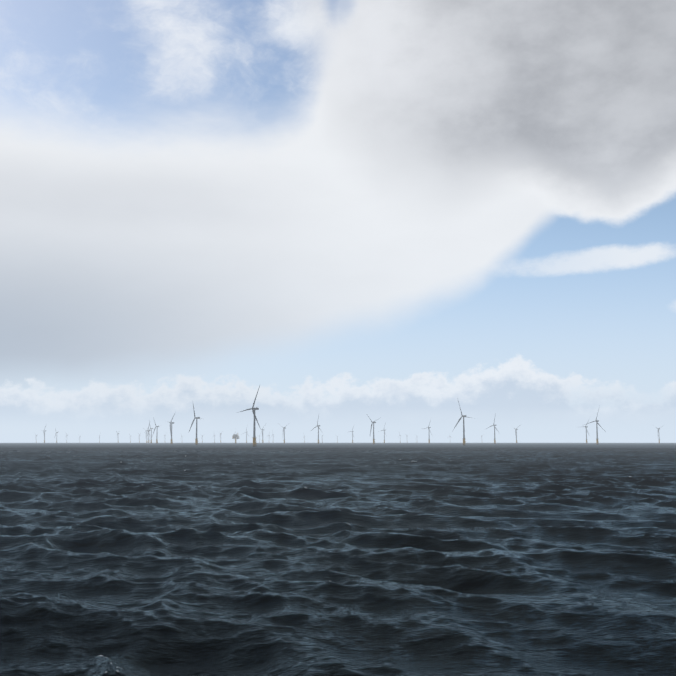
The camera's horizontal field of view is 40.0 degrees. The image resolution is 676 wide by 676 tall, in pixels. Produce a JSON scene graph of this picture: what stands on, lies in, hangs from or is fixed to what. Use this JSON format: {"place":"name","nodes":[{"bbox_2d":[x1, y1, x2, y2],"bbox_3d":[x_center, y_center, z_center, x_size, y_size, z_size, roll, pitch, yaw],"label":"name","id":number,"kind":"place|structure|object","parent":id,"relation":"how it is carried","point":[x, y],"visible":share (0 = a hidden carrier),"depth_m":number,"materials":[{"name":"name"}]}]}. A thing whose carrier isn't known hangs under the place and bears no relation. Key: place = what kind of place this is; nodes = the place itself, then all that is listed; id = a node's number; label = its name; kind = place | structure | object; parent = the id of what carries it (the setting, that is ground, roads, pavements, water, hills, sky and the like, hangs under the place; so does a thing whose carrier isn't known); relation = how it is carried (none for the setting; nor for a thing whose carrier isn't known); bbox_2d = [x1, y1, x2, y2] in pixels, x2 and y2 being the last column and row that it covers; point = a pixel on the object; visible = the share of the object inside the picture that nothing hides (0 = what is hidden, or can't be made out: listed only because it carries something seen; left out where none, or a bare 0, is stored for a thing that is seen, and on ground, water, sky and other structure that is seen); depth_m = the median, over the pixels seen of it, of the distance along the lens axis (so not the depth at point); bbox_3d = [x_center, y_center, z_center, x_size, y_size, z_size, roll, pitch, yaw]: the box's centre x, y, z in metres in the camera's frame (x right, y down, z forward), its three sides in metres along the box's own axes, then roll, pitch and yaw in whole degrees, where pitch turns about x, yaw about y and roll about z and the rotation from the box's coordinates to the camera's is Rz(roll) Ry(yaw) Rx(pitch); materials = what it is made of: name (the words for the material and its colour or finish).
{"place":"outdoors","nodes":[
{"label":"outdoors","id":0,"kind":"place"},
{"bbox_2d":[0,443,675,675],"bbox_3d":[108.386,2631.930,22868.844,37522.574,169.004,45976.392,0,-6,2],"label":"sea","id":1,"kind":"structure","parent":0,"point":[341,559],"depth_m":88.71,"materials":[{"name":"blue liquid"}]},
{"bbox_2d":[169,414,174,443],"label":"wind turbine","id":2,"kind":"object","parent":1,"relation":"on","point":[171,422],"visible":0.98,"depth_m":3351.07,"materials":[{"name":"grey metal"}]},
{"bbox_2d":[189,405,199,444],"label":"wind turbine","id":3,"kind":"object","parent":1,"relation":"on","point":[196,439],"visible":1,"depth_m":2636.99,"materials":[{"name":"grey metal"}]},
{"bbox_2d":[232,434,238,443],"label":"offshore substation","id":4,"kind":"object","parent":1,"relation":"on","point":[234,436],"depth_m":4384.36,"materials":[{"name":"grey metal"}]},
{"bbox_2d":[237,386,259,446],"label":"wind turbine","id":5,"kind":"object","parent":1,"relation":"on","point":[254,436],"visible":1,"depth_m":1886.87,"materials":[{"name":"grey metal"}]},
{"bbox_2d":[312,415,320,443],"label":"wind turbine","id":6,"kind":"object","parent":1,"relation":"on","point":[318,430],"visible":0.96,"depth_m":3987.68,"materials":[{"name":"grey metal"}]},
{"bbox_2d":[368,416,377,443],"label":"wind turbine","id":7,"kind":"object","parent":1,"relation":"on","point":[373,422],"visible":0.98,"depth_m":3275.63,"materials":[{"name":"grey metal"}]},
{"bbox_2d":[453,401,475,445],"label":"wind turbine","id":8,"kind":"object","parent":1,"relation":"on","point":[464,441],"visible":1,"depth_m":2454.29,"materials":[{"name":"grey metal"}]},
{"bbox_2d":[486,414,498,443],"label":"wind turbine","id":9,"kind":"object","parent":1,"relation":"on","point":[494,431],"visible":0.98,"depth_m":3816.77,"materials":[{"name":"grey metal"}]},
{"bbox_2d":[587,409,605,444],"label":"wind turbine","id":10,"kind":"object","parent":1,"relation":"on","point":[596,420],"visible":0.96,"depth_m":3029.14,"materials":[{"name":"grey metal"}]},
{"bbox_2d":[0,0,675,442],"label":"sky","id":11,"kind":"structure","parent":0,"point":[396,213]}
]}

